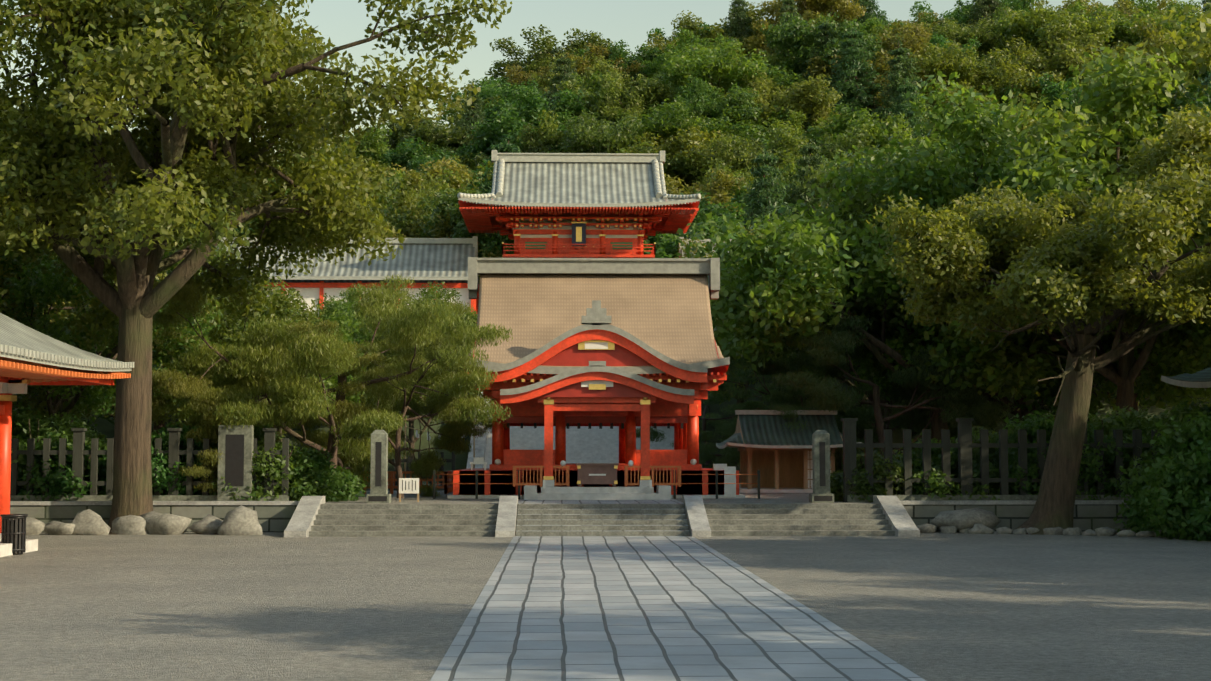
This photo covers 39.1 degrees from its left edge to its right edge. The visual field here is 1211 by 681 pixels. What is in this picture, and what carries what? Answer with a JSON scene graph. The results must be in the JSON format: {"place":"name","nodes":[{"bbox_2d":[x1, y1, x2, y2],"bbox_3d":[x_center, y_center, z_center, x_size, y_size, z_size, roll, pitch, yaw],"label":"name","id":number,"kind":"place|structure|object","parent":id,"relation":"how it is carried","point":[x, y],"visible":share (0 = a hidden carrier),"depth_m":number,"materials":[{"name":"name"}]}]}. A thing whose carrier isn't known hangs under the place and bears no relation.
{"place":"outdoors","nodes":[
{"label":"outdoors","id":0,"kind":"place"},
{"bbox_2d":[10,484,1136,532],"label":"terrace","id":1,"kind":"structure","parent":0,"point":[274,516],"depth_m":45.66,"materials":[{"name":"stone"}]},
{"bbox_2d":[11,404,106,494],"bbox_3d":[-16.274,3.416,48.675,4.636,3.168,5.299,2,-4,-28],"label":"bush","id":2,"kind":"object","parent":1,"relation":"on","point":[38,426],"visible":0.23,"depth_m":48.20,"materials":[{"name":"green plant"}]},
{"bbox_2d":[17,432,106,500],"bbox_3d":[-14.896,3.697,47.828,3.775,2.200,3.870,3,-5,-41],"label":"bush","id":3,"kind":"object","parent":1,"relation":"on","point":[67,481],"visible":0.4,"depth_m":46.23,"materials":[{"name":"green plant"}]},
{"bbox_2d":[0,174,209,367],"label":"tree","id":4,"kind":"object","parent":1,"relation":"on","point":[9,275],"visible":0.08,"depth_m":53.18,"materials":[{"name":"green plant"}]},
{"bbox_2d":[0,240,225,419],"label":"tree","id":5,"kind":"object","parent":1,"relation":"on","point":[97,398],"visible":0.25,"depth_m":51.08,"materials":[{"name":"green plant"}]},
{"bbox_2d":[13,251,288,419],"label":"tree","id":6,"kind":"object","parent":1,"relation":"on","point":[41,407],"depth_m":65.20,"materials":[{"name":"green plant"}]},
{"bbox_2d":[98,422,217,494],"bbox_3d":[-12.122,3.575,47.839,4.353,2.602,3.808,2,-4,-22],"label":"bush","id":7,"kind":"object","parent":1,"relation":"on","point":[164,471],"visible":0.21,"depth_m":46.65,"materials":[{"name":"green plant"}]},
{"bbox_2d":[100,275,328,426],"bbox_3d":[-13.806,1.616,61.379,9.108,8.016,7.922,2,-4,-23],"label":"tree","id":8,"kind":"object","parent":1,"relation":"on","point":[229,332],"visible":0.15,"depth_m":60.44,"materials":[{"name":"green plant"}]},
{"bbox_2d":[201,436,332,500],"bbox_3d":[-9.522,3.714,47.433,3.677,2.090,3.586,-3,-5,36],"label":"bush","id":9,"kind":"object","parent":1,"relation":"on","point":[299,491],"visible":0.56,"depth_m":46.48,"materials":[{"name":"green plant"}]},
{"bbox_2d":[151,274,386,492],"bbox_3d":[-10.225,1.536,50.044,7.360,6.658,7.485,2,-4,-24],"label":"pine","id":10,"kind":"object","parent":1,"relation":"on","point":[176,384],"visible":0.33,"depth_m":48.18,"materials":[{"name":"green plant"}]},
{"bbox_2d":[181,295,370,441],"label":"tree","id":11,"kind":"object","parent":1,"relation":"on","point":[342,323],"visible":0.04,"depth_m":68.93,"materials":[{"name":"green plant"}]},
{"bbox_2d":[275,443,366,501],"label":"bush","id":12,"kind":"object","parent":1,"relation":"on","point":[344,488],"visible":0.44,"depth_m":47.56,"materials":[{"name":"green plant"}]},
{"bbox_2d":[171,274,512,489],"bbox_3d":[-7.614,2.206,49.747,9.374,8.634,9.492,3,-5,-41],"label":"pine","id":13,"kind":"object","parent":1,"relation":"on","point":[270,350],"visible":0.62,"depth_m":48.25,"materials":[{"name":"green plant"}]},
{"bbox_2d":[291,300,508,497],"bbox_3d":[-5.909,1.963,51.852,5.570,6.268,6.436,3,-5,-41],"label":"pine","id":14,"kind":"object","parent":1,"relation":"on","point":[450,440],"visible":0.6,"depth_m":51.89,"materials":[{"name":"green plant"}]},
{"bbox_2d":[399,280,477,377],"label":"tree","id":15,"kind":"object","parent":1,"relation":"on","point":[429,294],"visible":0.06,"depth_m":86.31,"materials":[{"name":"green plant"}]},
{"bbox_2d":[447,257,744,499],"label":"shrine building","id":16,"kind":"structure","parent":1,"relation":"on","point":[627,346],"depth_m":52.31,"materials":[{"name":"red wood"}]},
{"bbox_2d":[433,467,759,498],"bbox_3d":[-0.259,4.227,50.635,9.670,0.950,0.605,0,-4,-1],"label":"railing","id":17,"kind":"object","parent":1,"relation":"on","point":[729,474],"visible":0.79,"depth_m":50.44,"materials":[{"name":"red metal"},{"name":"rope"}]},
{"bbox_2d":[10,418,1198,502],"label":"fences and posts","id":18,"kind":"object","parent":1,"relation":"on","point":[237,445],"visible":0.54,"depth_m":46.50,"materials":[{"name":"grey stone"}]},
{"bbox_2d":[636,359,786,477],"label":"pine","id":19,"kind":"object","parent":1,"relation":"on","point":[728,456],"visible":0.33,"depth_m":70.08,"materials":[{"name":"green plant"}]},
{"bbox_2d":[716,410,861,492],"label":"shrine building","id":20,"kind":"structure","parent":1,"relation":"on","point":[771,450],"depth_m":59.65,"materials":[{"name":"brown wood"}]},
{"bbox_2d":[701,330,884,471],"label":"pine","id":21,"kind":"object","parent":1,"relation":"on","point":[862,413],"visible":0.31,"depth_m":62.09,"materials":[{"name":"green plant"}]},
{"bbox_2d":[830,448,917,501],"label":"bush","id":22,"kind":"object","parent":1,"relation":"on","point":[859,488],"visible":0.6,"depth_m":46.97,"materials":[{"name":"green plant"}]},
{"bbox_2d":[749,311,1014,466],"bbox_3d":[9.713,3.073,61.555,9.098,8.380,9.213,2,-4,-21],"label":"pine","id":23,"kind":"object","parent":1,"relation":"on","point":[912,410],"visible":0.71,"depth_m":60.93,"materials":[{"name":"green plant"}]},
{"bbox_2d":[714,142,1067,454],"bbox_3d":[11.762,-0.928,67.044,11.814,14.162,15.093,3,-5,-40],"label":"tree","id":24,"kind":"object","parent":1,"relation":"on","point":[870,311],"visible":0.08,"depth_m":64.36,"materials":[{"name":"green plant"}]},
{"bbox_2d":[671,71,1133,441],"bbox_3d":[10.857,-2.033,62.346,16.848,15.808,13.187,1,-4,-13],"label":"tree","id":25,"kind":"object","parent":1,"relation":"on","point":[791,274],"visible":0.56,"depth_m":61.26,"materials":[{"name":"green plant"}]},
{"bbox_2d":[892,432,1009,499],"bbox_3d":[9.814,3.733,48.362,3.775,2.200,3.870,0,-4,-2],"label":"bush","id":26,"kind":"object","parent":1,"relation":"on","point":[936,486],"visible":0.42,"depth_m":47.27,"materials":[{"name":"green plant"}]},
{"bbox_2d":[842,200,1171,423],"bbox_3d":[15.096,-0.161,65.956,13.224,12.408,10.351,1,-4,-11],"label":"tree","id":27,"kind":"object","parent":1,"relation":"on","point":[904,343],"visible":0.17,"depth_m":63.22,"materials":[{"name":"green plant"}]},
{"bbox_2d":[993,411,1134,499],"bbox_3d":[12.733,3.491,48.510,4.304,2.942,4.921,3,-5,-38],"label":"bush","id":28,"kind":"object","parent":1,"relation":"on","point":[1091,462],"visible":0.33,"depth_m":47.20,"materials":[{"name":"green plant"}]},
{"bbox_2d":[943,70,1210,428],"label":"tree","id":29,"kind":"object","parent":1,"relation":"on","point":[1183,100],"depth_m":60.17,"materials":[{"name":"green plant"}]},
{"bbox_2d":[946,45,1210,414],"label":"tree","id":30,"kind":"object","parent":1,"relation":"on","point":[1113,100],"visible":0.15,"depth_m":56.77,"materials":[{"name":"green plant"}]},
{"bbox_2d":[1049,405,1151,494],"bbox_3d":[14.763,3.492,49.809,4.636,3.168,5.299,-1,-4,15],"label":"bush","id":31,"kind":"object","parent":1,"relation":"on","point":[1127,425],"visible":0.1,"depth_m":48.92,"materials":[{"name":"green plant"}]},
{"bbox_2d":[1050,316,1210,412],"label":"tree","id":32,"kind":"object","parent":1,"relation":"on","point":[1192,340],"visible":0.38,"depth_m":57.80,"materials":[{"name":"green plant"}]},
{"bbox_2d":[1069,2,1210,254],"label":"tree","id":33,"kind":"object","parent":1,"relation":"on","point":[1200,45],"visible":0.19,"depth_m":58.77,"materials":[{"name":"green plant"}]},
{"bbox_2d":[1105,403,1208,494],"bbox_3d":[16.513,3.405,48.517,5.300,3.168,4.636,1,-4,-12],"label":"bush","id":34,"kind":"object","parent":1,"relation":"on","point":[1154,419],"visible":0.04,"depth_m":47.91,"materials":[{"name":"green plant"}]},
{"bbox_2d":[457,150,700,257],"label":"tower gate","id":35,"kind":"structure","parent":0,"point":[577,205],"depth_m":103.73,"materials":[{"name":"red wood"}]},
{"bbox_2d":[0,0,1204,151],"label":"sky","id":36,"kind":"structure","parent":0,"point":[343,21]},
{"bbox_2d":[0,104,1210,680],"bbox_3d":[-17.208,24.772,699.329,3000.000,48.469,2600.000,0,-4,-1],"label":"ground","id":37,"kind":"structure","parent":0,"point":[278,606],"depth_m":24.17,"materials":[{"name":"grey gravel"}]},
{"bbox_2d":[0,514,27,554],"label":"litter bin","id":38,"kind":"object","parent":37,"relation":"on","point":[13,531],"visible":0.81,"depth_m":34.96,"materials":[{"name":"black metal"}]},
{"bbox_2d":[0,313,133,556],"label":"pavilion","id":39,"kind":"structure","parent":37,"relation":"on","point":[29,356],"depth_m":35.97,"materials":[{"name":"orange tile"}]},
{"bbox_2d":[0,0,512,534],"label":"camphor tree","id":40,"kind":"object","parent":37,"relation":"on","point":[214,80],"visible":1,"depth_m":42.39,"materials":[{"name":"green plant"}]},
{"bbox_2d":[299,293,391,439],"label":"tree","id":41,"kind":"object","parent":37,"relation":"on","point":[330,309],"visible":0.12,"depth_m":83.21,"materials":[{"name":"green plant"}]},
{"bbox_2d":[342,123,437,178],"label":"tree","id":42,"kind":"object","parent":37,"relation":"on","point":[368,142],"visible":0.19,"depth_m":170.71,"materials":[{"name":"green plant"}]},
{"bbox_2d":[348,321,482,474],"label":"tree","id":43,"kind":"object","parent":37,"relation":"on","point":[428,382],"visible":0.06,"depth_m":79.09,"materials":[{"name":"green plant"}]},
{"bbox_2d":[355,113,484,157],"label":"tree","id":44,"kind":"object","parent":37,"relation":"on","point":[426,131],"visible":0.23,"depth_m":180.70,"materials":[{"name":"green plant"}]},
{"bbox_2d":[379,156,473,188],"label":"tree","id":45,"kind":"object","parent":37,"relation":"on","point":[455,168],"visible":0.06,"depth_m":152.81,"materials":[{"name":"green plant"}]},
{"bbox_2d":[381,136,491,187],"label":"tree","id":46,"kind":"object","parent":37,"relation":"on","point":[412,159],"visible":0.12,"depth_m":166.57,"materials":[{"name":"green plant"}]},
{"bbox_2d":[374,184,512,242],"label":"tree","id":47,"kind":"object","parent":37,"relation":"on","point":[407,203],"visible":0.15,"depth_m":129.72,"materials":[{"name":"green plant"}]},
{"bbox_2d":[392,183,513,257],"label":"tree","id":48,"kind":"object","parent":37,"relation":"on","point":[457,220],"visible":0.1,"depth_m":123.05,"materials":[{"name":"green plant"}]},
{"bbox_2d":[451,79,487,154],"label":"cedar tree","id":49,"kind":"object","parent":37,"relation":"on","point":[475,114],"visible":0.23,"depth_m":181.30,"materials":[{"name":"green plant"}]},
{"bbox_2d":[448,77,549,121],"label":"tree","id":50,"kind":"object","parent":37,"relation":"on","point":[488,91],"visible":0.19,"depth_m":190.55,"materials":[{"name":"green plant"}]},
{"bbox_2d":[473,124,554,178],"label":"tree","id":51,"kind":"object","parent":37,"relation":"on","point":[529,139],"visible":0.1,"depth_m":166.22,"materials":[{"name":"green plant"}]},
{"bbox_2d":[452,85,609,168],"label":"tree","id":52,"kind":"object","parent":37,"relation":"on","point":[531,109],"visible":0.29,"depth_m":172.25,"materials":[{"name":"green plant"}]},
{"bbox_2d":[484,24,631,78],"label":"tree","id":53,"kind":"object","parent":37,"relation":"on","point":[537,58],"visible":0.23,"depth_m":208.80,"materials":[{"name":"green plant"}]},
{"bbox_2d":[543,51,583,109],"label":"cedar tree","id":54,"kind":"object","parent":37,"relation":"on","point":[564,71],"visible":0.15,"depth_m":181.97,"materials":[{"name":"green plant"}]},
{"bbox_2d":[500,42,645,92],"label":"tree","id":55,"kind":"object","parent":37,"relation":"on","point":[526,78],"visible":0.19,"depth_m":199.48,"materials":[{"name":"green plant"}]},
{"bbox_2d":[529,52,625,99],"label":"tree","id":56,"kind":"object","parent":37,"relation":"on","point":[604,67],"visible":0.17,"depth_m":192.20,"materials":[{"name":"green plant"}]},
{"bbox_2d":[466,392,699,468],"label":"great stairway","id":57,"kind":"object","parent":37,"relation":"on","point":[593,444],"visible":0.04,"depth_m":81.03,"materials":[{"name":"white stone"}]},
{"bbox_2d":[217,236,731,322],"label":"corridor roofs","id":58,"kind":"structure","parent":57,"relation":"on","point":[421,261],"depth_m":103.59,"materials":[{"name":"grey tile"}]},
{"bbox_2d":[284,495,919,536],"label":"stone stairs","id":59,"kind":"structure","parent":37,"relation":"on","point":[880,515],"depth_m":43.98,"materials":[{"name":"grey stone"}]},
{"bbox_2d":[26,505,1179,536],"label":"boulders","id":60,"kind":"object","parent":37,"relation":"on","point":[241,520],"visible":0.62,"depth_m":43.77,"materials":[{"name":"grey stone"}]},
{"bbox_2d":[549,70,678,124],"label":"tree","id":61,"kind":"object","parent":37,"relation":"on","point":[650,92],"visible":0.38,"depth_m":175.31,"materials":[{"name":"green plant"}]},
{"bbox_2d":[574,40,662,89],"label":"tree","id":62,"kind":"object","parent":37,"relation":"on","point":[618,51],"visible":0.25,"depth_m":203.34,"materials":[{"name":"green plant"}]},
{"bbox_2d":[560,109,678,189],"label":"tree","id":63,"kind":"object","parent":37,"relation":"on","point":[586,133],"visible":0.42,"depth_m":159.92,"materials":[{"name":"green plant"}]},
{"bbox_2d":[625,125,725,188],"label":"tree","id":64,"kind":"object","parent":37,"relation":"on","point":[688,144],"visible":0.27,"depth_m":155.09,"materials":[{"name":"green plant"}]},
{"bbox_2d":[640,27,739,86],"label":"tree","id":65,"kind":"object","parent":37,"relation":"on","point":[654,66],"visible":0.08,"depth_m":197.60,"materials":[{"name":"green plant"}]},
{"bbox_2d":[643,213,748,257],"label":"tree","id":66,"kind":"object","parent":37,"relation":"on","point":[664,241],"visible":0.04,"depth_m":123.34,"materials":[{"name":"green plant"}]},
{"bbox_2d":[640,75,758,185],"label":"tree","id":67,"kind":"object","parent":37,"relation":"on","point":[701,102],"visible":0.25,"depth_m":169.65,"materials":[{"name":"green plant"}]},
{"bbox_2d":[664,167,745,215],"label":"tree","id":68,"kind":"object","parent":37,"relation":"on","point":[718,191],"visible":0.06,"depth_m":139.91,"materials":[{"name":"green plant"}]},
{"bbox_2d":[612,98,800,150],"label":"tree","id":69,"kind":"object","parent":37,"relation":"on","point":[672,124],"visible":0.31,"depth_m":163.68,"materials":[{"name":"green plant"}]},
{"bbox_2d":[645,185,771,246],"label":"tree","id":70,"kind":"object","parent":37,"relation":"on","point":[718,210],"visible":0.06,"depth_m":131.82,"materials":[{"name":"green plant"}]},
{"bbox_2d":[625,127,804,193],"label":"tree","id":71,"kind":"object","parent":37,"relation":"on","point":[788,142],"visible":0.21,"depth_m":153.71,"materials":[{"name":"green plant"}]},
{"bbox_2d":[679,1,777,60],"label":"tree","id":72,"kind":"object","parent":37,"relation":"on","point":[752,13],"visible":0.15,"depth_m":211.10,"materials":[{"name":"green plant"}]},
{"bbox_2d":[692,81,768,136],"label":"tree","id":73,"kind":"object","parent":37,"relation":"on","point":[750,114],"visible":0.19,"depth_m":168.21,"materials":[{"name":"green plant"}]},
{"bbox_2d":[657,37,811,137],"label":"tree","id":74,"kind":"object","parent":37,"relation":"on","point":[704,64],"visible":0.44,"depth_m":177.42,"materials":[{"name":"green plant"}]},
{"bbox_2d":[721,0,752,60],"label":"cedar tree","id":75,"kind":"object","parent":37,"relation":"on","point":[738,24],"visible":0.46,"depth_m":207.93,"materials":[{"name":"green plant"}]},
{"bbox_2d":[676,132,840,181],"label":"tree","id":76,"kind":"object","parent":37,"relation":"on","point":[715,147],"visible":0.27,"depth_m":152.47,"materials":[{"name":"green plant"}]},
{"bbox_2d":[736,143,793,237],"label":"cedar tree","id":77,"kind":"object","parent":37,"relation":"on","point":[767,200],"visible":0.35,"depth_m":125.54,"materials":[{"name":"green plant"}]},
{"bbox_2d":[722,70,845,134],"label":"tree","id":78,"kind":"object","parent":37,"relation":"on","point":[806,98],"visible":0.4,"depth_m":169.73,"materials":[{"name":"green plant"}]},
{"bbox_2d":[726,147,867,225],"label":"tree","id":79,"kind":"object","parent":37,"relation":"on","point":[790,170],"visible":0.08,"depth_m":143.29,"materials":[{"name":"green plant"}]},
{"bbox_2d":[740,0,866,58],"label":"tree","id":80,"kind":"object","parent":37,"relation":"on","point":[821,6],"visible":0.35,"depth_m":204.78,"materials":[{"name":"green plant"}]},
{"bbox_2d":[784,135,832,223],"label":"cedar tree","id":81,"kind":"object","parent":37,"relation":"on","point":[808,160],"visible":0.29,"depth_m":138.00,"materials":[{"name":"green plant"}]},
{"bbox_2d":[759,12,885,77],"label":"tree","id":82,"kind":"object","parent":37,"relation":"on","point":[793,33],"visible":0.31,"depth_m":184.31,"materials":[{"name":"green plant"}]},
{"bbox_2d":[754,102,890,165],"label":"tree","id":83,"kind":"object","parent":37,"relation":"on","point":[843,121],"visible":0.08,"depth_m":159.68,"materials":[{"name":"green plant"}]},
{"bbox_2d":[799,16,845,123],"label":"cedar tree","id":84,"kind":"object","parent":37,"relation":"on","point":[823,45],"visible":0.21,"depth_m":182.68,"materials":[{"name":"green plant"}]},
{"bbox_2d":[814,25,887,125],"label":"cedar tree","id":85,"kind":"object","parent":37,"relation":"on","point":[852,52],"visible":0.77,"depth_m":175.53,"materials":[{"name":"green plant"}]},
{"bbox_2d":[802,20,947,119],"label":"tree","id":86,"kind":"object","parent":37,"relation":"on","point":[913,47],"visible":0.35,"depth_m":179.59,"materials":[{"name":"green plant"}]},
{"bbox_2d":[819,124,933,191],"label":"tree","id":87,"kind":"object","parent":37,"relation":"on","point":[831,151],"visible":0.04,"depth_m":148.46,"materials":[{"name":"green plant"}]},
{"bbox_2d":[846,110,946,167],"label":"tree","id":88,"kind":"object","parent":37,"relation":"on","point":[896,128],"visible":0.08,"depth_m":155.99,"materials":[{"name":"green plant"}]},
{"bbox_2d":[872,37,929,123],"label":"cedar tree","id":89,"kind":"object","parent":37,"relation":"on","point":[900,60],"visible":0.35,"depth_m":170.19,"materials":[{"name":"green plant"}]},
{"bbox_2d":[886,77,933,152],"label":"cedar tree","id":90,"kind":"object","parent":37,"relation":"on","point":[906,107],"visible":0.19,"depth_m":161.00,"materials":[{"name":"green plant"}]},
{"bbox_2d":[905,39,1010,95],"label":"tree","id":91,"kind":"object","parent":37,"relation":"on","point":[932,60],"visible":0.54,"depth_m":178.71,"materials":[{"name":"green plant"}]},
{"bbox_2d":[930,15,1006,64],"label":"tree","id":92,"kind":"object","parent":37,"relation":"on","point":[952,31],"visible":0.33,"depth_m":192.52,"materials":[{"name":"green plant"}]},
{"bbox_2d":[939,0,1038,42],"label":"tree","id":93,"kind":"object","parent":37,"relation":"on","point":[1013,5],"visible":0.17,"depth_m":204.35,"materials":[{"name":"green plant"}]},
{"bbox_2d":[952,48,1065,114],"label":"tree","id":94,"kind":"object","parent":37,"relation":"on","point":[1021,79],"visible":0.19,"depth_m":172.35,"materials":[{"name":"green plant"}]},
{"bbox_2d":[866,103,1210,534],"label":"old tree","id":95,"kind":"object","parent":37,"relation":"on","point":[1114,266],"visible":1,"depth_m":43.59,"materials":[{"name":"green plant"}]},
{"bbox_2d":[975,21,1103,97],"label":"tree","id":96,"kind":"object","parent":37,"relation":"on","point":[1066,51],"visible":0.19,"depth_m":178.53,"materials":[{"name":"green plant"}]},
{"bbox_2d":[999,72,1095,121],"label":"tree","id":97,"kind":"object","parent":37,"relation":"on","point":[1052,90],"visible":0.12,"depth_m":170.40,"materials":[{"name":"green plant"}]},
{"bbox_2d":[978,3,1125,65],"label":"tree","id":98,"kind":"object","parent":37,"relation":"on","point":[1029,33],"visible":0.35,"depth_m":186.99,"materials":[{"name":"green plant"}]},
{"bbox_2d":[1013,0,1144,52],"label":"tree","id":99,"kind":"object","parent":37,"relation":"on","point":[1119,32],"visible":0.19,"depth_m":192.04,"materials":[{"name":"green plant"}]},
{"bbox_2d":[1054,0,1176,18],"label":"tree","id":100,"kind":"object","parent":37,"relation":"on","point":[1121,6],"visible":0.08,"depth_m":209.22,"materials":[{"name":"green plant"}]},
{"bbox_2d":[1093,1,1210,50],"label":"tree","id":101,"kind":"object","parent":37,"relation":"on","point":[1169,26],"visible":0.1,"depth_m":193.42,"materials":[{"name":"green plant"}]},
{"bbox_2d":[1113,411,1210,540],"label":"bush","id":102,"kind":"object","parent":37,"relation":"on","point":[1161,503],"visible":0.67,"depth_m":41.92,"materials":[{"name":"green plant"}]},
{"bbox_2d":[1161,367,1210,387],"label":"roof","id":103,"kind":"structure","parent":37,"relation":"on","point":[1201,379],"depth_m":47.57,"materials":[{"name":"tile"}]},
{"bbox_2d":[1171,432,1210,540],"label":"bush","id":104,"kind":"object","parent":37,"relation":"on","point":[1199,516],"visible":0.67,"depth_m":40.46,"materials":[{"name":"green plant"}]},
{"bbox_2d":[430,499,925,680],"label":"stone path","id":105,"kind":"structure","parent":0,"point":[598,590],"depth_m":21.58,"materials":[{"name":"grey stone"}]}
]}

